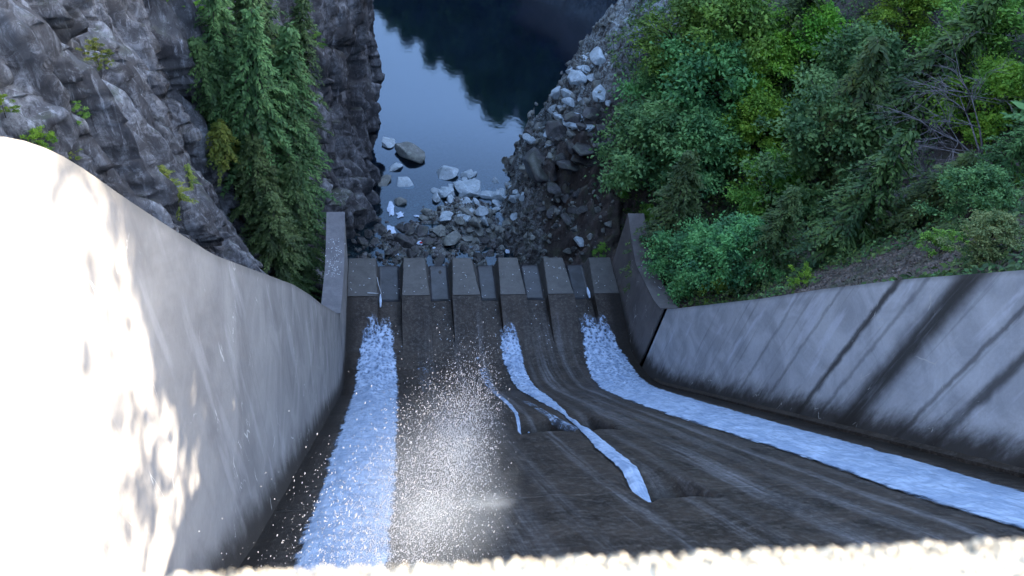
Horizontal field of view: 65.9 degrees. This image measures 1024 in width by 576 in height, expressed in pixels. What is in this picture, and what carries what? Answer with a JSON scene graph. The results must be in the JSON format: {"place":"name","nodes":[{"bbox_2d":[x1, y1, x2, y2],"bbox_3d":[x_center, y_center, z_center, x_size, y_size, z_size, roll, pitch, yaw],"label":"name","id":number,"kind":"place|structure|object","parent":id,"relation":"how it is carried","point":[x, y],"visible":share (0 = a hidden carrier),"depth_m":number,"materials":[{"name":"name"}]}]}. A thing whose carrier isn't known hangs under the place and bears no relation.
{"place":"outdoors","nodes":[
{"label":"outdoors","id":0,"kind":"place"},
{"bbox_2d":[0,0,384,302],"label":"canyon cliff","id":1,"kind":"structure","parent":0,"point":[143,121],"depth_m":57.21,"materials":[{"name":"stone"}]},
{"bbox_2d":[0,94,20,117],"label":"shrub","id":2,"kind":"object","parent":1,"relation":"on","point":[13,107],"visible":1,"depth_m":34.84,"materials":[{"name":"green plant"}]},
{"bbox_2d":[19,125,57,150],"bbox_3d":[-21.936,-6.805,36.592,1.343,1.551,1.600,8,50,-2],"label":"shrub","id":3,"kind":"object","parent":1,"relation":"on","point":[35,134],"visible":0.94,"depth_m":36.36,"materials":[{"name":"green plant"}]},
{"bbox_2d":[71,100,91,124],"bbox_3d":[-21.985,-8.695,39.487,1.901,1.304,1.786,-13,54,-19],"label":"shrub","id":4,"kind":"object","parent":1,"relation":"on","point":[86,115],"visible":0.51,"depth_m":39.54,"materials":[{"name":"green plant"}]},
{"bbox_2d":[75,38,113,64],"bbox_3d":[-22.427,-12.654,42.651,1.809,1.459,1.382,-34,62,-31],"label":"shrub","id":5,"kind":"object","parent":1,"relation":"on","point":[92,43],"visible":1,"depth_m":42.30,"materials":[{"name":"green plant"}]},
{"bbox_2d":[94,58,114,70],"bbox_3d":[-22.734,-12.488,44.028,1.131,0.770,1.068,-8,52,-15],"label":"shrub","id":6,"kind":"object","parent":1,"relation":"on","point":[101,64],"visible":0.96,"depth_m":43.93,"materials":[{"name":"green plant"}]},
{"bbox_2d":[157,164,198,220],"bbox_3d":[-21.277,-6.091,48.551,2.745,3.727,3.120,34,62,22],"label":"sapling","id":7,"kind":"object","parent":1,"relation":"on","point":[176,182],"visible":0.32,"depth_m":48.98,"materials":[{"name":"green plant"}]},
{"bbox_2d":[183,163,202,187],"bbox_3d":[-21.900,-7.461,53.122,1.407,1.977,1.432,21,51,9],"label":"sapling","id":8,"kind":"object","parent":1,"relation":"on","point":[189,173],"visible":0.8,"depth_m":52.94,"materials":[{"name":"green plant"}]},
{"bbox_2d":[186,36,242,160],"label":"hemlock tree","id":9,"kind":"object","parent":1,"relation":"on","point":[201,56],"visible":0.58,"depth_m":67.84,"materials":[{"name":"green plant"}]},
{"bbox_2d":[193,0,250,147],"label":"hemlock tree","id":10,"kind":"object","parent":1,"relation":"on","point":[219,36],"visible":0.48,"depth_m":65.56,"materials":[{"name":"green plant"}]},
{"bbox_2d":[205,119,248,186],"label":"sapling","id":11,"kind":"object","parent":1,"relation":"on","point":[222,151],"visible":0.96,"depth_m":70.78,"materials":[{"name":"green plant"}]},
{"bbox_2d":[207,6,308,209],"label":"hemlock tree","id":12,"kind":"object","parent":1,"relation":"on","point":[256,113],"visible":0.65,"depth_m":68.24,"materials":[{"name":"green plant"}]},
{"bbox_2d":[221,132,301,250],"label":"hemlock tree","id":13,"kind":"object","parent":1,"relation":"on","point":[253,149],"visible":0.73,"depth_m":74.09,"materials":[{"name":"green plant"}]},
{"bbox_2d":[226,0,322,124],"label":"hemlock tree","id":14,"kind":"object","parent":1,"relation":"on","point":[271,28],"visible":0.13,"depth_m":70.08,"materials":[{"name":"green plant"}]},
{"bbox_2d":[240,190,311,284],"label":"hemlock tree","id":15,"kind":"object","parent":1,"relation":"on","point":[272,221],"visible":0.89,"depth_m":75.74,"materials":[{"name":"green plant"}]},
{"bbox_2d":[246,21,341,235],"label":"hemlock tree","id":16,"kind":"object","parent":1,"relation":"on","point":[287,60],"visible":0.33,"depth_m":73.84,"materials":[{"name":"green plant"}]},
{"bbox_2d":[268,78,325,276],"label":"hemlock tree","id":17,"kind":"object","parent":1,"relation":"on","point":[303,175],"visible":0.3,"depth_m":76.52,"materials":[{"name":"green plant"}]},
{"bbox_2d":[271,236,322,299],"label":"hemlock tree","id":18,"kind":"object","parent":1,"relation":"on","point":[299,281],"visible":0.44,"depth_m":80.53,"materials":[{"name":"green plant"}]},
{"bbox_2d":[278,157,325,296],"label":"hemlock tree","id":19,"kind":"object","parent":1,"relation":"on","point":[290,186],"visible":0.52,"depth_m":78.70,"materials":[{"name":"green plant"}]},
{"bbox_2d":[284,0,333,140],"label":"hemlock tree","id":20,"kind":"object","parent":1,"relation":"on","point":[305,40],"visible":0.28,"depth_m":78.58,"materials":[{"name":"green plant"}]},
{"bbox_2d":[371,0,617,164],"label":"river","id":21,"kind":"structure","parent":0,"point":[468,82],"depth_m":128.52,"materials":[{"name":"liquid"}]},
{"bbox_2d":[378,174,390,188],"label":"boulder","id":22,"kind":"object","parent":21,"relation":"in","point":[384,181],"visible":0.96,"depth_m":108.92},
{"bbox_2d":[382,136,394,147],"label":"boulder","id":23,"kind":"object","parent":21,"relation":"in","point":[387,142],"visible":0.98,"depth_m":113.93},
{"bbox_2d":[387,163,402,172],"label":"boulder","id":24,"kind":"object","parent":21,"relation":"in","point":[394,167],"visible":1,"depth_m":110.79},
{"bbox_2d":[394,197,406,206],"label":"boulder","id":25,"kind":"object","parent":21,"relation":"in","point":[399,201],"visible":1,"depth_m":106.55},
{"bbox_2d":[397,177,413,188],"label":"boulder","id":26,"kind":"object","parent":21,"relation":"in","point":[404,182],"visible":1,"depth_m":109.26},
{"bbox_2d":[395,142,424,163],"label":"boulder","id":27,"kind":"object","parent":21,"relation":"in","point":[411,151],"visible":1,"depth_m":112.31,"materials":[{"name":"stone"}]},
{"bbox_2d":[440,187,453,197],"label":"rock","id":28,"kind":"object","parent":21,"relation":"in","point":[447,191],"visible":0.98,"depth_m":108.48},
{"bbox_2d":[436,165,458,180],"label":"boulder","id":29,"kind":"object","parent":21,"relation":"in","point":[444,172],"visible":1,"depth_m":110.84,"materials":[{"name":"stone"}]},
{"bbox_2d":[453,181,466,193],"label":"rock","id":30,"kind":"object","parent":21,"relation":"in","point":[458,185],"visible":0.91,"depth_m":109.40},
{"bbox_2d":[459,169,473,178],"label":"rock","id":31,"kind":"object","parent":21,"relation":"in","point":[468,174],"visible":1,"depth_m":111.43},
{"bbox_2d":[459,188,478,197],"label":"rock","id":32,"kind":"object","parent":21,"relation":"in","point":[466,192],"visible":0.9,"depth_m":108.48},
{"bbox_2d":[463,178,480,191],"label":"boulder","id":33,"kind":"object","parent":21,"relation":"in","point":[471,184],"visible":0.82,"depth_m":109.72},
{"bbox_2d":[490,191,504,200],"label":"boulder","id":34,"kind":"object","parent":21,"relation":"in","point":[496,195],"visible":0.91,"depth_m":108.78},
{"bbox_2d":[112,538,1023,575],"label":"dam crest","id":35,"kind":"object","parent":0,"point":[974,557],"visible":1,"depth_m":0.49,"materials":[{"name":"concrete"}]},
{"bbox_2d":[347,0,1023,307],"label":"river bank","id":36,"kind":"structure","parent":0,"point":[423,178],"depth_m":100.63,"materials":[{"name":"stone"}]},
{"bbox_2d":[0,137,347,575],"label":"training wall","id":37,"kind":"structure","parent":36,"relation":"on","point":[159,380],"depth_m":13.00,"materials":[{"name":"concrete"}]},
{"bbox_2d":[394,233,414,247],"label":"boulder","id":38,"kind":"object","parent":36,"relation":"on","point":[404,241],"visible":0.98,"depth_m":101.38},
{"bbox_2d":[415,225,428,236],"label":"rock","id":39,"kind":"object","parent":36,"relation":"on","point":[421,230],"visible":0.95,"depth_m":103.34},
{"bbox_2d":[421,236,437,245],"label":"rock","id":40,"kind":"object","parent":36,"relation":"on","point":[427,240],"visible":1,"depth_m":102.34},
{"bbox_2d":[434,254,444,265],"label":"rock","id":41,"kind":"object","parent":36,"relation":"on","point":[439,259],"visible":0.93,"depth_m":100.63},
{"bbox_2d":[347,134,584,265],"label":"gravel","id":42,"kind":"structure","parent":36,"relation":"on","point":[494,246],"depth_m":101.60,"materials":[{"name":"stone"}]},
{"bbox_2d":[443,230,461,245],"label":"boulder","id":43,"kind":"object","parent":42,"relation":"on","point":[453,238],"visible":1,"depth_m":102.69,"materials":[{"name":"stone"}]},
{"bbox_2d":[469,216,481,228],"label":"rock","id":44,"kind":"object","parent":42,"relation":"on","point":[474,221],"visible":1,"depth_m":103.75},
{"bbox_2d":[475,206,488,215],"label":"rock","id":45,"kind":"object","parent":36,"relation":"on","point":[481,210],"visible":1,"depth_m":105.11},
{"bbox_2d":[522,133,535,143],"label":"rock","id":46,"kind":"object","parent":36,"relation":"on","point":[528,138],"visible":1,"depth_m":108.34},
{"bbox_2d":[523,147,556,182],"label":"boulder","id":47,"kind":"object","parent":36,"relation":"on","point":[534,158],"visible":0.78,"depth_m":100.37,"materials":[{"name":"stone"}]},
{"bbox_2d":[547,182,561,194],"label":"rock","id":48,"kind":"object","parent":36,"relation":"on","point":[552,188],"visible":1,"depth_m":99.59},
{"bbox_2d":[550,86,560,99],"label":"rock","id":49,"kind":"object","parent":36,"relation":"on","point":[555,93],"visible":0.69,"depth_m":110.20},
{"bbox_2d":[545,120,566,140],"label":"rock","id":50,"kind":"object","parent":36,"relation":"on","point":[554,129],"visible":0.74,"depth_m":101.99,"materials":[{"name":"stone"}]},
{"bbox_2d":[494,7,632,262],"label":"rubble","id":51,"kind":"object","parent":36,"relation":"on","point":[570,133],"visible":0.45,"depth_m":101.95,"materials":[{"name":"stone"}]},
{"bbox_2d":[560,213,571,225],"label":"rock","id":52,"kind":"object","parent":36,"relation":"on","point":[566,218],"visible":1,"depth_m":97.08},
{"bbox_2d":[556,160,579,171],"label":"rock","id":53,"kind":"object","parent":36,"relation":"on","point":[568,165],"visible":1,"depth_m":99.72,"materials":[{"name":"stone"}]},
{"bbox_2d":[561,97,574,106],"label":"rock","id":54,"kind":"object","parent":36,"relation":"on","point":[569,101],"visible":1,"depth_m":101.91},
{"bbox_2d":[564,113,583,123],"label":"rock","id":55,"kind":"object","parent":36,"relation":"on","point":[573,118],"visible":0.83,"depth_m":100.59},
{"bbox_2d":[567,70,586,84],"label":"rock","id":56,"kind":"object","parent":36,"relation":"on","point":[577,76],"visible":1,"depth_m":102.84,"materials":[{"name":"stone"}]},
{"bbox_2d":[570,154,587,164],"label":"rock","id":57,"kind":"object","parent":36,"relation":"on","point":[577,159],"visible":0.82,"depth_m":99.41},
{"bbox_2d":[572,142,593,156],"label":"rock","id":58,"kind":"object","parent":36,"relation":"on","point":[580,149],"visible":0.91,"depth_m":97.74,"materials":[{"name":"stone"}]},
{"bbox_2d":[582,107,597,120],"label":"rock","id":59,"kind":"object","parent":36,"relation":"on","point":[590,113],"visible":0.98,"depth_m":98.85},
{"bbox_2d":[589,47,605,64],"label":"rock","id":60,"kind":"object","parent":36,"relation":"on","point":[596,55],"visible":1,"depth_m":101.75,"materials":[{"name":"stone"}]},
{"bbox_2d":[592,84,605,101],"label":"rock","id":61,"kind":"object","parent":36,"relation":"on","point":[597,89],"visible":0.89,"depth_m":99.82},
{"bbox_2d":[591,242,610,256],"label":"bush","id":62,"kind":"object","parent":36,"relation":"on","point":[600,248],"visible":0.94,"depth_m":95.36,"materials":[{"name":"green plant"}]},
{"bbox_2d":[236,257,1023,575],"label":"spillway","id":63,"kind":"object","parent":36,"relation":"on","point":[716,491],"visible":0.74,"depth_m":37.22,"materials":[{"name":"concrete"}]},
{"bbox_2d":[294,317,398,575],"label":"water stream","id":64,"kind":"structure","parent":63,"relation":"on","point":[376,367],"depth_m":34.42,"materials":[{"name":"white liquid"}]},
{"bbox_2d":[198,301,517,575],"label":"water spray","id":65,"kind":"object","parent":63,"relation":"on","point":[439,472],"visible":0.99,"depth_m":11.21,"materials":[{"name":"grey"}]},
{"bbox_2d":[325,239,662,351],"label":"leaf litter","id":66,"kind":"object","parent":63,"relation":"on","point":[443,283],"visible":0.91,"depth_m":83.91,"materials":[{"name":"brown plant"}]},
{"bbox_2d":[477,358,529,433],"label":"water stream","id":67,"kind":"structure","parent":63,"relation":"on","point":[514,411],"depth_m":59.03,"materials":[{"name":"white liquid"}]},
{"bbox_2d":[500,324,650,501],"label":"water stream","id":68,"kind":"structure","parent":63,"relation":"on","point":[510,347],"depth_m":59.91,"materials":[{"name":"white liquid"}]},
{"bbox_2d":[581,316,1023,527],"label":"water stream","id":69,"kind":"structure","parent":63,"relation":"on","point":[610,367],"depth_m":39.36,"materials":[{"name":"white liquid"}]},
{"bbox_2d":[584,89,704,216],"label":"broadleaf tree","id":70,"kind":"object","parent":36,"relation":"on","point":[636,118],"visible":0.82,"depth_m":86.47,"materials":[{"name":"green plant"}]},
{"bbox_2d":[620,54,674,105],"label":"broadleaf tree","id":71,"kind":"object","parent":36,"relation":"on","point":[644,77],"visible":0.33,"depth_m":91.78,"materials":[{"name":"green plant"}]},
{"bbox_2d":[639,201,660,222],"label":"bush","id":72,"kind":"object","parent":36,"relation":"on","point":[647,213],"visible":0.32,"depth_m":91.56,"materials":[{"name":"green plant"}]},
{"bbox_2d":[619,148,706,292],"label":"hemlock tree","id":73,"kind":"object","parent":36,"relation":"on","point":[681,195],"visible":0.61,"depth_m":79.32,"materials":[{"name":"green plant"}]},
{"bbox_2d":[634,211,720,306],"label":"broadleaf tree","id":74,"kind":"object","parent":36,"relation":"on","point":[695,233],"visible":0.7,"depth_m":76.88,"materials":[{"name":"green plant"}]},
{"bbox_2d":[614,0,742,88],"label":"broadleaf tree","id":75,"kind":"object","parent":36,"relation":"on","point":[682,5],"visible":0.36,"depth_m":89.31,"materials":[{"name":"green plant"}]},
{"bbox_2d":[607,19,766,172],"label":"broadleaf tree","id":76,"kind":"object","parent":36,"relation":"on","point":[686,73],"visible":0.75,"depth_m":84.35,"materials":[{"name":"green plant"}]},
{"bbox_2d":[637,100,764,203],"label":"broadleaf tree","id":77,"kind":"object","parent":36,"relation":"on","point":[708,135],"visible":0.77,"depth_m":83.81,"materials":[{"name":"green plant"}]},
{"bbox_2d":[697,270,740,303],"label":"bush","id":78,"kind":"object","parent":36,"relation":"on","point":[719,288],"visible":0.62,"depth_m":72.93,"materials":[{"name":"green plant"}]},
{"bbox_2d":[642,0,797,98],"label":"broadleaf tree","id":79,"kind":"object","parent":36,"relation":"on","point":[748,17],"visible":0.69,"depth_m":82.64,"materials":[{"name":"green plant"}]},
{"bbox_2d":[677,210,789,296],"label":"broadleaf tree","id":80,"kind":"object","parent":36,"relation":"on","point":[732,243],"visible":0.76,"depth_m":69.55,"materials":[{"name":"green plant"}]},
{"bbox_2d":[725,175,765,204],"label":"bush","id":81,"kind":"object","parent":36,"relation":"on","point":[752,178],"visible":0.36,"depth_m":85.20,"materials":[{"name":"green plant"}]},
{"bbox_2d":[717,83,806,173],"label":"broadleaf tree","id":82,"kind":"object","parent":36,"relation":"on","point":[764,103],"visible":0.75,"depth_m":83.12,"materials":[{"name":"green plant"}]},
{"bbox_2d":[721,185,803,297],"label":"hemlock tree","id":83,"kind":"object","parent":36,"relation":"on","point":[776,233],"visible":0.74,"depth_m":67.48,"materials":[{"name":"green plant"}]},
{"bbox_2d":[722,147,809,224],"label":"broadleaf tree","id":84,"kind":"object","parent":36,"relation":"on","point":[750,199],"visible":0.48,"depth_m":77.99,"materials":[{"name":"green plant"}]},
{"bbox_2d":[751,267,786,283],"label":"bush","id":85,"kind":"object","parent":36,"relation":"on","point":[778,275],"visible":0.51,"depth_m":68.29,"materials":[{"name":"green plant"}]},
{"bbox_2d":[728,25,810,121],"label":"broadleaf tree","id":86,"kind":"object","parent":36,"relation":"on","point":[782,61],"visible":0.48,"depth_m":83.47,"materials":[{"name":"green plant"}]},
{"bbox_2d":[756,0,830,119],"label":"cedar tree","id":87,"kind":"object","parent":36,"relation":"on","point":[794,7],"visible":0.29,"depth_m":83.60,"materials":[{"name":"green plant"}]},
{"bbox_2d":[747,0,851,100],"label":"broadleaf tree","id":88,"kind":"object","parent":36,"relation":"on","point":[831,18],"visible":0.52,"depth_m":82.53,"materials":[{"name":"green plant"}]},
{"bbox_2d":[786,260,816,293],"bbox_3d":[23.175,-0.488,62.523,3.754,2.594,3.396,-9,52,-16],"label":"bush","id":89,"kind":"object","parent":36,"relation":"on","point":[807,272],"visible":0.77,"depth_m":62.19,"materials":[{"name":"green plant"}]},
{"bbox_2d":[791,182,834,224],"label":"bush","id":90,"kind":"object","parent":36,"relation":"on","point":[818,190],"visible":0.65,"depth_m":74.75,"materials":[{"name":"green plant"}]},
{"bbox_2d":[605,0,1023,307],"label":"undergrowth","id":91,"kind":"object","parent":36,"relation":"on","point":[1012,264],"visible":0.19,"depth_m":68.72,"materials":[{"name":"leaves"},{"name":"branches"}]},
{"bbox_2d":[612,213,1023,467],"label":"training wall","id":92,"kind":"structure","parent":36,"relation":"on","point":[938,362],"depth_m":43.31,"materials":[{"name":"concrete"}]},
{"bbox_2d":[728,61,920,225],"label":"broadleaf tree","id":93,"kind":"object","parent":36,"relation":"on","point":[803,126],"visible":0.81,"depth_m":72.62,"materials":[{"name":"green plant"}]},
{"bbox_2d":[770,124,920,290],"bbox_3d":[27.693,-5.502,62.619,8.930,17.020,9.274,13,45,-1],"label":"cedar tree","id":94,"kind":"object","parent":36,"relation":"on","point":[840,236],"visible":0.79,"depth_m":61.19,"materials":[{"name":"green plant"}]},
{"bbox_2d":[797,36,896,202],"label":"cedar tree","id":95,"kind":"object","parent":36,"relation":"on","point":[870,87],"visible":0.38,"depth_m":68.76,"materials":[{"name":"green plant"}]},
{"bbox_2d":[670,188,1023,307],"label":"forest litter","id":96,"kind":"object","parent":36,"relation":"on","point":[878,258],"visible":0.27,"depth_m":55.24,"materials":[{"name":"brown plant"}]},
{"bbox_2d":[784,18,918,114],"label":"broadleaf tree","id":97,"kind":"object","parent":36,"relation":"on","point":[839,63],"visible":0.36,"depth_m":77.43,"materials":[{"name":"green plant"}]},
{"bbox_2d":[852,0,957,41],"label":"broadleaf tree","id":98,"kind":"object","parent":36,"relation":"on","point":[912,8],"visible":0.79,"depth_m":79.85,"materials":[{"name":"green plant"}]},
{"bbox_2d":[861,116,954,212],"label":"cedar tree","id":99,"kind":"object","parent":36,"relation":"on","point":[923,165],"visible":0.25,"depth_m":66.71,"materials":[{"name":"plant"}]},
{"bbox_2d":[816,0,1005,194],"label":"cedar tree","id":100,"kind":"object","parent":36,"relation":"on","point":[944,46],"visible":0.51,"depth_m":68.95,"materials":[{"name":"green plant"}]},
{"bbox_2d":[856,149,979,242],"bbox_3d":[31.712,-6.554,60.306,7.661,13.264,7.493,26,64,8],"label":"cedar tree","id":101,"kind":"object","parent":36,"relation":"on","point":[922,192],"visible":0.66,"depth_m":58.91,"materials":[{"name":"green plant"}]},
{"bbox_2d":[916,227,962,259],"bbox_3d":[26.831,-2.655,49.414,2.571,2.746,2.540,20,50,8],"label":"bush","id":102,"kind":"object","parent":36,"relation":"on","point":[927,234],"visible":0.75,"depth_m":49.23,"materials":[{"name":"green plant"}]},
{"bbox_2d":[859,19,1021,184],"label":"bare tree","id":103,"kind":"object","parent":36,"relation":"on","point":[973,98],"visible":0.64,"depth_m":65.14,"materials":[{"name":"grey wood"}]},
{"bbox_2d":[905,161,1021,236],"bbox_3d":[30.059,-5.746,51.797,6.236,5.962,6.024,37,55,21],"label":"broadleaf tree","id":104,"kind":"object","parent":36,"relation":"on","point":[986,178],"visible":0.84,"depth_m":50.36,"materials":[{"name":"green plant"}]},
{"bbox_2d":[904,0,1023,81],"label":"broadleaf tree","id":105,"kind":"object","parent":36,"relation":"on","point":[1008,19],"visible":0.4,"depth_m":71.59,"materials":[{"name":"green plant"}]},
{"bbox_2d":[911,47,1023,153],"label":"broadleaf tree","id":106,"kind":"object","parent":36,"relation":"on","point":[1004,82],"visible":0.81,"depth_m":66.69,"materials":[{"name":"green plant"}]},
{"bbox_2d":[951,224,993,245],"bbox_3d":[27.485,-2.732,46.369,2.917,2.300,3.364,15,50,4],"label":"bush","id":107,"kind":"object","parent":36,"relation":"on","point":[964,238],"visible":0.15,"depth_m":47.04,"materials":[{"name":"green plant"}]},
{"bbox_2d":[931,208,1023,272],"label":"broadleaf tree","id":108,"kind":"object","parent":36,"relation":"on","point":[1000,226],"visible":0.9,"depth_m":40.89,"materials":[{"name":"green plant"}]},
{"bbox_2d":[947,114,1023,207],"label":"hemlock tree","id":109,"kind":"object","parent":36,"relation":"on","point":[1014,148],"visible":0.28,"depth_m":56.51,"materials":[{"name":"green plant"}]},
{"bbox_2d":[982,42,1023,161],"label":"forest","id":110,"kind":"object","parent":36,"relation":"on","point":[1019,105],"visible":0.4,"depth_m":62.44,"materials":[{"name":"plant"}]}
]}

